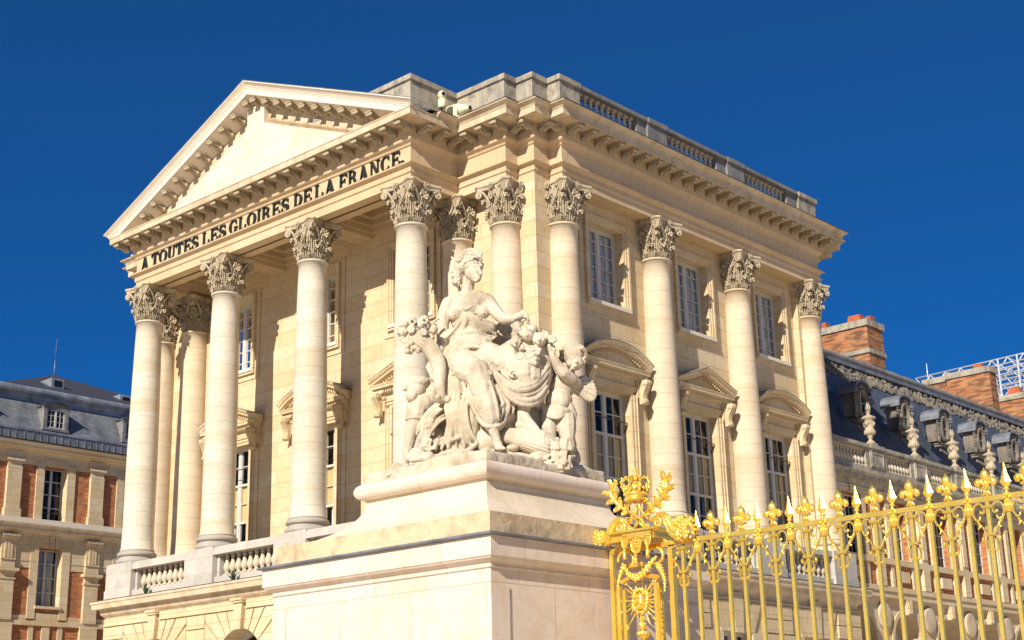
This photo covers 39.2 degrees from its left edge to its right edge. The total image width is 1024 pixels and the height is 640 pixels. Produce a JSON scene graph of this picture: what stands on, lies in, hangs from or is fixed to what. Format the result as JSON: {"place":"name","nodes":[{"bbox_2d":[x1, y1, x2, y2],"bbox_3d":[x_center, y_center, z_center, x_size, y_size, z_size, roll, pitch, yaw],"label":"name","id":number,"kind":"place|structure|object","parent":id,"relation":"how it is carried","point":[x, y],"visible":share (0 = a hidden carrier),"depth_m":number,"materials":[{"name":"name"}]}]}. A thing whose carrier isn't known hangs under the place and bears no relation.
{"place":"outdoors","nodes":[
{"label":"outdoors","id":0,"kind":"place"},
{"bbox_2d":[89,71,872,639],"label":"palace pavilion","id":1,"kind":"structure","parent":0,"point":[297,251],"depth_m":36.03,"materials":[{"name":"stone"}]},
{"bbox_2d":[141,583,149,592],"bbox_3d":[-9.269,6.809,36.286,0.205,0.306,0.210,-16,-22,40],"label":"fern","id":2,"kind":"object","parent":1,"relation":"on","point":[146,589],"visible":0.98,"depth_m":36.24,"materials":[{"name":"green plant"}]},
{"bbox_2d":[229,571,236,579],"bbox_3d":[-6.604,6.038,33.900,0.168,0.278,0.241,-16,-22,40],"label":"fern","id":3,"kind":"object","parent":1,"relation":"on","point":[233,575],"visible":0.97,"depth_m":33.89,"materials":[{"name":"green plant"}]},
{"bbox_2d":[235,448,248,542],"bbox_3d":[-7.305,4.981,38.638,1.400,3.040,0.128,-16,-22,40],"label":"window","id":4,"kind":"structure","parent":1,"relation":"in","point":[241,490],"depth_m":38.64,"materials":[{"name":"paint"}]},
{"bbox_2d":[239,305,251,370],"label":"window","id":5,"kind":"structure","parent":1,"relation":"in","point":[245,314],"depth_m":40.00,"materials":[{"name":"glass"}]},
{"bbox_2d":[241,631,254,639],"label":"arched window","id":6,"kind":"structure","parent":1,"relation":"in","point":[249,635],"depth_m":34.05,"materials":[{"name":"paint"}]},
{"bbox_2d":[326,426,334,525],"bbox_3d":[-4.728,4.238,36.389,1.400,3.040,0.128,-16,-22,40],"label":"window","id":7,"kind":"structure","parent":1,"relation":"in","point":[329,472],"depth_m":36.31,"materials":[{"name":"glass"}]},
{"bbox_2d":[327,275,335,342],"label":"window","id":8,"kind":"structure","parent":1,"relation":"in","point":[331,280],"depth_m":37.65,"materials":[{"name":"glass"}]},
{"bbox_2d":[427,242,429,311],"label":"window","id":9,"kind":"structure","parent":1,"relation":"in","point":[428,244],"depth_m":35.34,"materials":[{"name":"paint"}]},
{"bbox_2d":[438,91,446,109],"bbox_3d":[-1.648,-5.102,33.863,0.225,0.658,0.230,4,-18,-17],"label":"security camera","id":10,"kind":"object","parent":1,"relation":"on","point":[442,95],"visible":0.94,"depth_m":33.82,"materials":[{"name":"beige plastic"}]},
{"bbox_2d":[446,104,471,116],"bbox_3d":[-1.272,-4.875,34.184,0.630,0.621,0.584,-10,-19,26],"label":"security camera","id":11,"kind":"object","parent":1,"relation":"on","point":[457,110],"visible":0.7,"depth_m":34.12,"materials":[{"name":"beige plastic"}]},
{"bbox_2d":[589,227,616,304],"bbox_3d":[2.047,-1.246,34.678,0.123,1.960,1.300,-16,-22,40],"label":"window","id":12,"kind":"structure","parent":1,"relation":"in","point":[602,254],"depth_m":34.86,"materials":[{"name":"glass"}]},
{"bbox_2d":[594,390,627,516],"bbox_3d":[2.163,3.149,33.326,0.090,3.040,1.400,-16,-22,40],"label":"window","id":13,"kind":"structure","parent":1,"relation":"in","point":[610,452],"depth_m":33.59,"materials":[{"name":"glass"}]},
{"bbox_2d":[678,261,701,332],"bbox_3d":[4.458,-0.532,37.205,0.123,1.960,1.300,-16,-22,40],"label":"window","id":14,"kind":"structure","parent":1,"relation":"in","point":[688,283],"depth_m":37.41,"materials":[{"name":"glass"}]},
{"bbox_2d":[685,414,715,531],"bbox_3d":[4.574,3.863,35.852,0.090,3.040,1.400,-16,-22,40],"label":"window","id":15,"kind":"structure","parent":1,"relation":"in","point":[700,469],"depth_m":36.09,"materials":[{"name":"glass"}]},
{"bbox_2d":[724,632,744,639],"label":"window","id":16,"kind":"structure","parent":1,"relation":"in","point":[728,634],"depth_m":34.43,"materials":[{"name":"paint"}]},
{"bbox_2d":[755,291,776,357],"bbox_3d":[6.868,0.181,39.731,0.123,1.960,1.300,-16,-22,40],"label":"window","id":17,"kind":"structure","parent":1,"relation":"in","point":[765,331],"depth_m":39.95,"materials":[{"name":"glass"}]},
{"bbox_2d":[765,435,788,543],"bbox_3d":[6.984,4.577,38.379,0.090,3.040,1.400,-16,-22,40],"label":"window","id":18,"kind":"structure","parent":1,"relation":"in","point":[778,485],"depth_m":38.67,"materials":[{"name":"glass"}]},
{"bbox_2d":[0,0,1023,395],"label":"sky","id":19,"kind":"structure","parent":0,"point":[903,120],"materials":[{"name":"blue"}]},
{"bbox_2d":[821,314,1023,639],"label":"brick wing","id":20,"kind":"structure","parent":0,"point":[972,410],"depth_m":46.99,"materials":[{"name":"red brick"},{"name":"blue slate"},{"name":"limestone"}]},
{"bbox_2d":[842,493,857,552],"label":"window","id":21,"kind":"structure","parent":20,"relation":"in","point":[851,497],"depth_m":41.71,"materials":[{"name":"glass"}]},
{"bbox_2d":[861,403,877,444],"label":"stone urn","id":22,"kind":"object","parent":20,"relation":"on","point":[868,426],"visible":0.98,"depth_m":43.06,"materials":[{"name":"stone"}]},
{"bbox_2d":[889,505,903,560],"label":"window","id":23,"kind":"structure","parent":20,"relation":"in","point":[900,540],"depth_m":43.70,"materials":[{"name":"paint"}]},
{"bbox_2d":[905,416,920,456],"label":"stone urn","id":24,"kind":"object","parent":20,"relation":"on","point":[912,438],"visible":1,"depth_m":45.01,"materials":[{"name":"stone"}]},
{"bbox_2d":[934,515,945,567],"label":"window","id":25,"kind":"structure","parent":20,"relation":"in","point":[939,521],"depth_m":45.67,"materials":[{"name":"paint"}]},
{"bbox_2d":[946,429,960,468],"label":"stone urn","id":26,"kind":"object","parent":20,"relation":"on","point":[952,450],"visible":1,"depth_m":46.96,"materials":[{"name":"stone"}]},
{"bbox_2d":[915,352,1023,395],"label":"scaffold roof","id":27,"kind":"structure","parent":20,"relation":"on","point":[1018,371],"depth_m":87.17,"materials":[{"name":"metal"}]},
{"bbox_2d":[973,523,983,573],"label":"window","id":28,"kind":"structure","parent":20,"relation":"in","point":[978,535],"depth_m":47.67,"materials":[{"name":"paint"}]},
{"bbox_2d":[983,440,997,478],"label":"stone urn","id":29,"kind":"object","parent":20,"relation":"on","point":[989,461],"visible":0.99,"depth_m":48.91,"materials":[{"name":"stone"}]},
{"bbox_2d":[1007,530,1014,578],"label":"window","id":30,"kind":"structure","parent":20,"relation":"in","point":[1007,530],"depth_m":49.44,"materials":[{"name":"paint"}]},
{"bbox_2d":[1017,451,1023,486],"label":"stone urn","id":31,"kind":"object","parent":20,"relation":"on","point":[1022,459],"visible":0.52,"depth_m":51.04,"materials":[{"name":"stone"}]},
{"label":"ground","id":32,"kind":"structure","parent":0,"visible":0},
{"bbox_2d":[0,341,130,639],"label":"brick mansion","id":33,"kind":"structure","parent":32,"relation":"on","point":[63,449],"depth_m":68.19,"materials":[{"name":"stone"}]},
{"bbox_2d":[35,550,56,606],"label":"window","id":34,"kind":"structure","parent":33,"relation":"in","point":[45,565],"depth_m":67.48,"materials":[{"name":"glass"}]},
{"bbox_2d":[43,469,62,520],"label":"window","id":35,"kind":"structure","parent":33,"relation":"in","point":[50,482],"depth_m":68.57,"materials":[{"name":"glass"}]},
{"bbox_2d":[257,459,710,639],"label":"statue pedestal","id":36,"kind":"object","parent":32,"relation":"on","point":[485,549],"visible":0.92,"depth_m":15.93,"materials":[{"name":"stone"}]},
{"bbox_2d":[364,248,604,484],"bbox_3d":[-0.309,0.566,18.015,2.236,3.034,2.176,-16,-22,40],"label":"statue group","id":37,"kind":"object","parent":36,"relation":"on","point":[479,394],"visible":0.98,"depth_m":17.53,"materials":[{"name":"stone"}]},
{"bbox_2d":[594,467,696,639],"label":"crowned gate pier","id":38,"kind":"structure","parent":32,"relation":"on","point":[635,491],"depth_m":15.66,"materials":[{"name":"metal"}]},
{"bbox_2d":[665,461,1023,639],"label":"gilded fence","id":39,"kind":"object","parent":32,"relation":"on","point":[929,507],"visible":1,"depth_m":14.03,"materials":[{"name":"metal"}]}
]}

